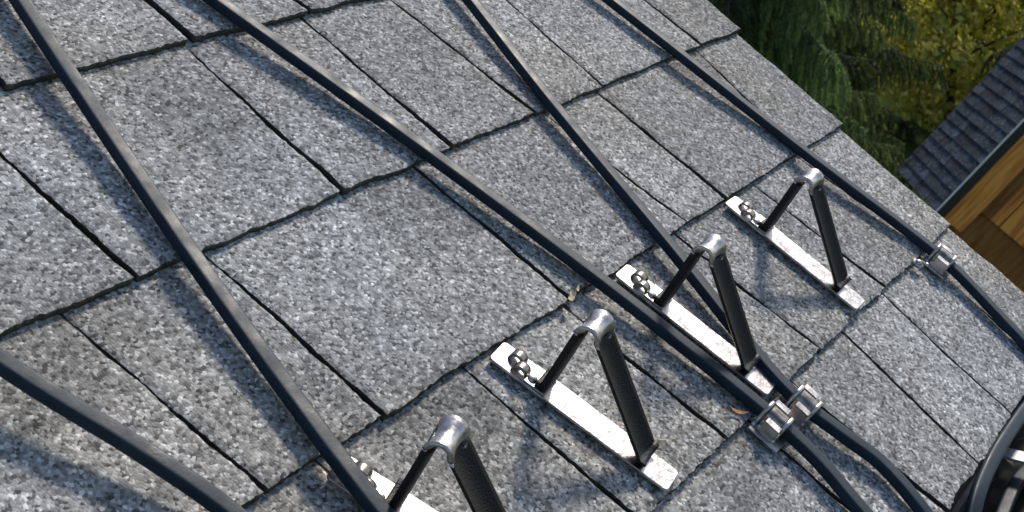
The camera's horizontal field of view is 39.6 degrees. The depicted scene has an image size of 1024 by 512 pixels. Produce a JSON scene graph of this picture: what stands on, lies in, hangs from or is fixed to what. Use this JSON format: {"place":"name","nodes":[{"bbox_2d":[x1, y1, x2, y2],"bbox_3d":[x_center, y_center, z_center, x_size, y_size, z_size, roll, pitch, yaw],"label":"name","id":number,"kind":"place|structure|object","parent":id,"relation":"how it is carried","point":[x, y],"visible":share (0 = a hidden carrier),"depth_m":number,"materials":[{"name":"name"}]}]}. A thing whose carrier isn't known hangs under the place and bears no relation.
{"place":"outdoors","nodes":[
{"label":"outdoors","id":0,"kind":"place"},
{"bbox_2d":[851,14,1003,204],"bbox_3d":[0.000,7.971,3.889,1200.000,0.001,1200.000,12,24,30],"label":"ground","id":1,"kind":"structure","parent":0,"point":[922,135],"depth_m":34.28,"materials":[{"name":"green plant"}]},
{"bbox_2d":[708,0,868,151],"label":"spruce tree","id":2,"kind":"object","parent":1,"relation":"on","point":[802,58],"visible":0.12,"depth_m":13.44,"materials":[{"name":"green plant"}]},
{"bbox_2d":[709,0,905,178],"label":"spruce tree","id":3,"kind":"object","parent":1,"relation":"on","point":[852,110],"visible":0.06,"depth_m":20.63,"materials":[{"name":"green plant"}]},
{"bbox_2d":[829,0,916,146],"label":"spruce tree","id":4,"kind":"object","parent":1,"relation":"on","point":[897,5],"depth_m":32.09,"materials":[{"name":"green plant"}]},
{"bbox_2d":[821,0,947,206],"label":"spruce tree","id":5,"kind":"object","parent":1,"relation":"on","point":[885,58],"visible":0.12,"depth_m":24.23,"materials":[{"name":"green plant"}]},
{"bbox_2d":[857,0,993,86],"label":"maple tree","id":6,"kind":"object","parent":1,"relation":"on","point":[915,8],"visible":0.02,"depth_m":38.32,"materials":[{"name":"green plant"}]},
{"bbox_2d":[855,0,1023,133],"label":"maple tree","id":7,"kind":"object","parent":1,"relation":"on","point":[963,79],"visible":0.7,"depth_m":32.60,"materials":[{"name":"green plant"}]},
{"bbox_2d":[859,2,1022,20],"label":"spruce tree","id":8,"kind":"object","parent":1,"relation":"on","point":[925,6],"visible":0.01,"depth_m":44.69,"materials":[{"name":"green plant"}]},
{"bbox_2d":[906,0,1023,42],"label":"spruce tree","id":9,"kind":"object","parent":1,"relation":"on","point":[995,12],"visible":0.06,"depth_m":43.31,"materials":[{"name":"green plant"}]},
{"bbox_2d":[955,25,1023,106],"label":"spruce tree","id":10,"kind":"object","parent":1,"relation":"on","point":[1003,52],"visible":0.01,"depth_m":25.38,"materials":[{"name":"green plant"}]},
{"bbox_2d":[930,206,1023,291],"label":"house walls","id":11,"kind":"structure","parent":0,"point":[991,242],"depth_m":16.70,"materials":[{"name":"brown wood"}]},
{"bbox_2d":[898,35,1023,209],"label":"roof shingles","id":12,"kind":"object","parent":11,"relation":"attached to","point":[969,134],"visible":1,"depth_m":16.51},
{"bbox_2d":[935,118,1023,217],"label":"drip edge trim","id":13,"kind":"structure","parent":12,"relation":"attached to","point":[981,172],"depth_m":15.78,"materials":[{"name":"metal"}]},
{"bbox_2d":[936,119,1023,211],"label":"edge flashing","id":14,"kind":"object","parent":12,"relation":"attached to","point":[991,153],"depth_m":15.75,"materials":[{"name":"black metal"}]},
{"bbox_3d":[7.366,-1.992,15.709,5.078,3.117,0.448,0,20,-1],"label":"soffit","id":15,"kind":"object","parent":12,"relation":"attached to","visible":0},
{"bbox_2d":[944,135,1023,231],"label":"rake board","id":16,"kind":"object","parent":15,"relation":"attached to","point":[984,191],"visible":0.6,"depth_m":15.86,"materials":[{"name":"brown wood"}]},
{"bbox_2d":[981,168,1023,219],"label":"frieze","id":17,"kind":"object","parent":15,"relation":"attached to","point":[1000,200],"visible":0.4,"depth_m":16.35,"materials":[{"name":"brown wood"}]},
{"bbox_2d":[991,186,1023,247],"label":"gable boards","id":18,"kind":"object","parent":11,"relation":"attached to","point":[1008,218],"visible":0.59,"depth_m":16.52,"materials":[{"name":"brown wood"}]},
{"bbox_3d":[-0.402,3.836,2.230,0.824,8.907,1.230,12,24,30],"label":"house wall","id":19,"kind":"object","parent":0,"visible":0},
{"bbox_3d":[-0.280,-0.111,0.866,1.126,0.019,1.556,43,35,13],"label":"roof deck","id":20,"kind":"object","parent":19,"relation":"on","visible":0},
{"bbox_2d":[0,0,1000,511],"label":"underlay","id":21,"kind":"object","parent":20,"relation":"on","point":[420,172],"visible":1,"depth_m":0.92,"materials":[{"name":"fabric"}]},
{"bbox_2d":[0,0,1023,511],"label":"shingle tabs","id":22,"kind":"object","parent":21,"relation":"on","point":[398,290],"visible":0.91,"depth_m":0.90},
{"bbox_2d":[0,348,247,511],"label":"heating cable","id":23,"kind":"object","parent":22,"relation":"on","point":[134,446],"visible":1,"depth_m":0.65,"materials":[{"name":"black rubber"}]},
{"bbox_2d":[9,0,394,511],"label":"heating cable","id":24,"kind":"object","parent":22,"relation":"on","point":[348,471],"visible":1,"depth_m":0.76,"materials":[{"name":"black rubber"}]},
{"bbox_2d":[327,414,505,511],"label":"snow guard bracket","id":25,"kind":"object","parent":22,"relation":"on","point":[449,436],"visible":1,"depth_m":0.70,"materials":[{"name":"silver metal"}]},
{"bbox_2d":[202,0,873,511],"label":"heating cable","id":26,"kind":"object","parent":22,"relation":"on","point":[748,398],"visible":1,"depth_m":0.94,"materials":[{"name":"black rubber"}]},
{"bbox_2d":[153,61,923,473],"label":"leaf litter","id":27,"kind":"object","parent":22,"relation":"on","point":[573,295],"visible":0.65,"depth_m":0.92,"materials":[{"name":"plant"}]},
{"bbox_2d":[490,309,677,490],"bbox_3d":[0.056,0.073,0.825,0.130,0.063,0.024,36,34,8],"label":"snow guard bracket","id":28,"kind":"object","parent":22,"relation":"on","point":[635,445],"visible":1,"depth_m":0.83,"materials":[{"name":"silver metal"}]},
{"bbox_2d":[615,234,774,395],"bbox_3d":[0.137,0.028,0.947,0.130,0.063,0.024,39,34,11],"label":"snow guard bracket","id":29,"kind":"object","parent":22,"relation":"on","point":[741,358],"visible":1,"depth_m":0.95,"materials":[{"name":"silver metal"}]},
{"bbox_2d":[462,0,932,511],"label":"heating cable","id":30,"kind":"object","parent":22,"relation":"on","point":[887,469],"visible":0.95,"depth_m":1.01,"materials":[{"name":"black rubber"}]},
{"bbox_2d":[748,384,823,452],"bbox_3d":[0.183,0.102,0.938,0.025,0.016,0.075,43,35,13],"label":"cable clip","id":31,"kind":"object","parent":22,"relation":"attached to","point":[772,422],"visible":1,"depth_m":0.92,"materials":[{"name":"silver metal"}]},
{"bbox_2d":[725,168,864,309],"bbox_3d":[0.232,-0.025,1.088,0.130,0.063,0.024,41,35,14],"label":"snow guard bracket","id":32,"kind":"object","parent":22,"relation":"on","point":[836,279],"visible":1,"depth_m":1.09,"materials":[{"name":"silver metal"}]},
{"bbox_2d":[601,0,1023,350],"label":"heating cable","id":33,"kind":"object","parent":22,"relation":"on","point":[987,303],"visible":0.99,"depth_m":1.23,"materials":[{"name":"black rubber"}]},
{"bbox_2d":[912,258,928,268],"bbox_3d":[0.344,0.006,1.197,0.010,0.009,0.020,17,26,39],"label":"roofing screw","id":34,"kind":"object","parent":22,"relation":"on","point":[917,263],"visible":1,"depth_m":1.19,"materials":[{"name":"silver metal"}]},
{"bbox_2d":[921,243,957,279],"bbox_3d":[0.366,0.001,1.211,0.024,0.016,0.036,41,35,11],"label":"cable clip","id":35,"kind":"object","parent":22,"relation":"attached to","point":[940,259],"visible":0.99,"depth_m":1.20,"materials":[{"name":"silver metal"}]},
{"bbox_2d":[944,395,1023,511],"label":"drip edge","id":36,"kind":"object","parent":20,"relation":"attached to","point":[961,495],"depth_m":1.01,"materials":[{"name":"black metal"}]},
{"bbox_2d":[958,425,1023,511],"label":"rain gutter","id":37,"kind":"object","parent":20,"relation":"attached to","point":[1011,462],"visible":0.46,"depth_m":1.10,"materials":[{"name":"metal"}]},
{"bbox_2d":[964,400,1023,511],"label":"heating cable","id":38,"kind":"object","parent":37,"relation":"on","point":[995,454],"visible":1,"depth_m":1.02,"materials":[{"name":"black rubber"}]},
{"bbox_2d":[996,464,1023,511],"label":"heating cable","id":39,"kind":"object","parent":37,"relation":"on","point":[1011,492],"visible":1,"depth_m":1.05,"materials":[{"name":"black rubber"}]}
]}

